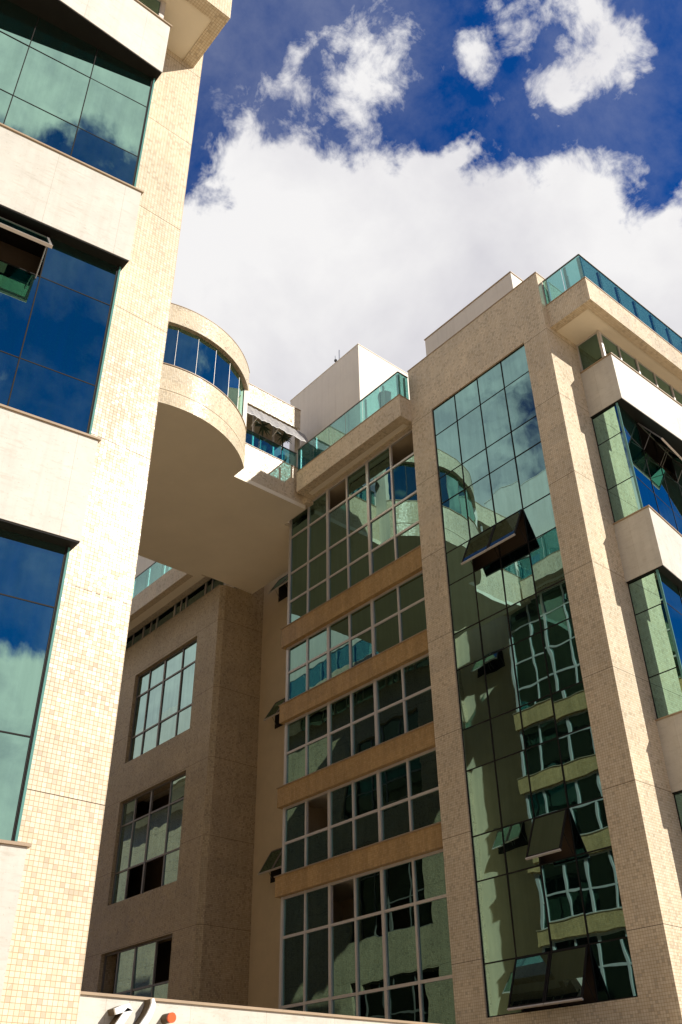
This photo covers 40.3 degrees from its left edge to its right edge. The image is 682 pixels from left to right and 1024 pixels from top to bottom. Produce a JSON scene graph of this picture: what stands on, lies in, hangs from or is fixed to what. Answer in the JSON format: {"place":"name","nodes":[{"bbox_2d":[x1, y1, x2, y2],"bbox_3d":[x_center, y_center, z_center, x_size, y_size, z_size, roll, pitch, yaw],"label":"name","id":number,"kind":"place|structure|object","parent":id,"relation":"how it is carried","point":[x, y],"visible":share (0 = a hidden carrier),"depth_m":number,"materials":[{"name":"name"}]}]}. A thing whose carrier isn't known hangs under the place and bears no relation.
{"place":"outdoors","nodes":[
{"label":"outdoors","id":0,"kind":"place"},
{"bbox_2d":[171,0,681,462],"label":"sky","id":1,"kind":"structure","parent":0,"point":[362,172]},
{"label":"courtyard floor","id":2,"kind":"structure","parent":0,"visible":0},
{"bbox_2d":[0,0,231,1023],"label":"office tower","id":3,"kind":"structure","parent":2,"relation":"on","point":[98,102],"depth_m":15.68,"materials":[{"name":"beige tile"}]},
{"bbox_2d":[0,529,69,840],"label":"bay window","id":4,"kind":"structure","parent":3,"relation":"in","point":[30,568],"depth_m":12.60,"materials":[{"name":"blue glass"}]},
{"bbox_2d":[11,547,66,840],"bbox_3d":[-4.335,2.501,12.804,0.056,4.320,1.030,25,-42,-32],"label":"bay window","id":5,"kind":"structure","parent":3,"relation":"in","point":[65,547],"depth_m":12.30,"materials":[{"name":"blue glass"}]},
{"bbox_2d":[0,237,120,433],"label":"bay window","id":6,"kind":"structure","parent":3,"relation":"in","point":[53,324],"depth_m":15.60,"materials":[{"name":"blue glass"}]},
{"bbox_2d":[0,0,154,186],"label":"bay window","id":7,"kind":"structure","parent":3,"relation":"in","point":[59,90],"depth_m":18.96,"materials":[{"name":"blue glass"}]},
{"bbox_2d":[86,266,117,432],"bbox_3d":[-4.417,-2.601,16.343,0.056,4.220,1.030,25,-42,-32],"label":"bay window","id":8,"kind":"structure","parent":3,"relation":"in","point":[117,266],"depth_m":15.93,"materials":[{"name":"blue glass"}]},
{"bbox_2d":[132,78,152,185],"bbox_3d":[-4.500,-7.753,19.916,0.056,4.240,1.030,25,-42,-32],"label":"bay window","id":9,"kind":"structure","parent":3,"relation":"in","point":[152,78],"depth_m":19.57,"materials":[{"name":"green glass"}]},
{"bbox_2d":[139,0,161,15],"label":"ribbon window","id":10,"kind":"structure","parent":3,"relation":"in","point":[155,5],"depth_m":22.38,"materials":[{"name":"glass"}]},
{"bbox_2d":[81,555,263,1005],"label":"courtyard block","id":11,"kind":"structure","parent":2,"relation":"on","point":[171,911],"depth_m":41.57,"materials":[{"name":"brown tile"}]},
{"bbox_2d":[100,935,171,998],"bbox_3d":[-8.436,20.061,37.803,0.092,4.530,5.855,25,-42,-32],"label":"courtyard window","id":12,"kind":"structure","parent":11,"relation":"in","point":[135,975],"depth_m":38.46,"materials":[{"name":"green glass"}]},
{"bbox_2d":[111,773,185,903],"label":"courtyard window","id":13,"kind":"structure","parent":11,"relation":"in","point":[154,835],"depth_m":41.66,"materials":[{"name":"green glass"}]},
{"bbox_2d":[128,639,196,761],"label":"courtyard window","id":14,"kind":"structure","parent":11,"relation":"in","point":[163,701],"depth_m":45.38,"materials":[{"name":"green glass"}]},
{"bbox_2d":[125,578,225,649],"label":"ribbon window","id":15,"kind":"structure","parent":11,"relation":"in","point":[212,583],"depth_m":48.54,"materials":[{"name":"glass"}]},
{"bbox_2d":[248,254,681,1023],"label":"office tower","id":16,"kind":"structure","parent":2,"relation":"on","point":[468,796],"depth_m":29.13,"materials":[{"name":"beige stone"}]},
{"bbox_2d":[138,303,309,593],"bbox_3d":[-7.692,-3.186,39.856,16.480,5.370,9.946,25,-42,-32],"label":"skybridge","id":17,"kind":"object","parent":16,"relation":"attached to","point":[224,501],"visible":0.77,"depth_m":38.95,"materials":[{"name":"paint"}]},
{"bbox_2d":[163,325,243,414],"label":"ribbon window","id":18,"kind":"structure","parent":17,"relation":"in","point":[184,350],"depth_m":36.70,"materials":[{"name":"blue glass"}]},
{"bbox_2d":[255,420,269,451],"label":"potted plant","id":19,"kind":"object","parent":17,"relation":"on","point":[263,428],"visible":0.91,"depth_m":40.80,"materials":[{"name":"green plant"}]},
{"bbox_2d":[275,430,292,461],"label":"potted plant","id":20,"kind":"object","parent":17,"relation":"on","point":[285,437],"visible":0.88,"depth_m":41.34,"materials":[{"name":"green plant"}]},
{"bbox_2d":[258,848,281,878],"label":"hopper window","id":21,"kind":"structure","parent":16,"relation":"in","point":[273,856],"depth_m":37.35,"materials":[{"name":"glass"}]},
{"bbox_2d":[263,698,284,724],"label":"hopper window","id":22,"kind":"structure","parent":16,"relation":"in","point":[275,708],"depth_m":41.10,"materials":[{"name":"glass"}]},
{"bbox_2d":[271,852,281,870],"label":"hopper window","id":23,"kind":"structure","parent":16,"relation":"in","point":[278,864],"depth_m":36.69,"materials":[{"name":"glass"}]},
{"bbox_2d":[268,574,287,596],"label":"hopper window","id":24,"kind":"structure","parent":16,"relation":"in","point":[277,585],"depth_m":44.69,"materials":[{"name":"glass"}]},
{"bbox_2d":[280,576,287,586],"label":"hopper window","id":25,"kind":"structure","parent":16,"relation":"in","point":[286,579],"depth_m":44.02,"materials":[{"name":"glass"}]},
{"bbox_2d":[287,429,420,624],"bbox_3d":[0.394,0.711,36.880,0.102,5.540,8.018,25,-42,-32],"label":"courtyard window","id":26,"kind":"structure","parent":16,"relation":"in","point":[376,524],"depth_m":36.79,"materials":[{"name":"glass"}]},
{"bbox_2d":[285,570,426,701],"bbox_3d":[0.458,4.700,34.113,0.102,2.430,8.018,25,-42,-32],"label":"courtyard window","id":27,"kind":"structure","parent":16,"relation":"in","point":[397,614],"depth_m":34.01,"materials":[{"name":"glass"}]},
{"bbox_2d":[283,653,433,784],"bbox_3d":[0.501,7.325,32.292,0.102,2.480,8.018,25,-42,-32],"label":"courtyard window","id":28,"kind":"structure","parent":16,"relation":"in","point":[397,702],"depth_m":32.16,"materials":[{"name":"glass"}]},
{"bbox_2d":[281,747,440,873],"bbox_3d":[0.543,9.921,30.491,0.102,2.360,8.018,25,-42,-32],"label":"courtyard window","id":29,"kind":"structure","parent":16,"relation":"in","point":[401,797],"depth_m":30.19,"materials":[{"name":"glass"}]},
{"bbox_2d":[278,849,455,1023],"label":"courtyard window","id":30,"kind":"structure","parent":16,"relation":"in","point":[390,960],"depth_m":27.81,"materials":[{"name":"glass"}]},
{"bbox_2d":[378,390,390,407],"bbox_3d":[1.839,-4.295,37.390,0.684,1.072,0.683,3,-35,-6],"label":"terrace chair","id":31,"kind":"object","parent":16,"relation":"on","point":[387,397],"visible":0.34,"depth_m":37.31,"materials":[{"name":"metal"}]},
{"bbox_2d":[576,332,601,370],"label":"ribbon window","id":32,"kind":"structure","parent":16,"relation":"in","point":[589,352],"depth_m":31.99,"materials":[{"name":"glass"}]},
{"bbox_2d":[592,405,640,521],"bbox_3d":[8.619,-1.570,29.134,0.056,4.240,1.030,25,-42,-32],"label":"bay window","id":33,"kind":"structure","parent":16,"relation":"in","point":[618,476],"depth_m":29.09,"materials":[{"name":"green glass"}]},
{"bbox_2d":[601,333,681,403],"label":"ribbon window","id":34,"kind":"structure","parent":16,"relation":"in","point":[609,346],"depth_m":33.09,"materials":[{"name":"glass"}]},
{"bbox_2d":[615,402,681,534],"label":"bay window","id":35,"kind":"structure","parent":16,"relation":"in","point":[658,490],"depth_m":29.80,"materials":[{"name":"blue glass"}]},
{"bbox_2d":[628,571,681,718],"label":"bay window","id":36,"kind":"structure","parent":16,"relation":"in","point":[659,655],"depth_m":25.53,"materials":[{"name":"green glass"}]},
{"bbox_2d":[655,569,681,677],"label":"bay window","id":37,"kind":"structure","parent":16,"relation":"in","point":[672,594],"depth_m":26.04,"materials":[{"name":"blue glass"}]},
{"bbox_2d":[673,792,681,831],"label":"bay window","id":38,"kind":"structure","parent":16,"relation":"in","point":[677,797],"depth_m":23.32,"materials":[{"name":"green glass"}]},
{"label":"ground","id":39,"kind":"structure","parent":0,"visible":0},
{"bbox_2d":[76,991,435,1023],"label":"entrance wall","id":40,"kind":"structure","parent":39,"relation":"on","point":[94,1007],"depth_m":13.16,"materials":[{"name":"beige plaster"},{"name":"brown stone"}]},
{"bbox_2d":[108,998,175,1023],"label":"wall sign","id":41,"kind":"object","parent":40,"relation":"attached to","point":[121,1013],"visible":1,"depth_m":12.43,"materials":[{"name":"white paint"}]}
]}

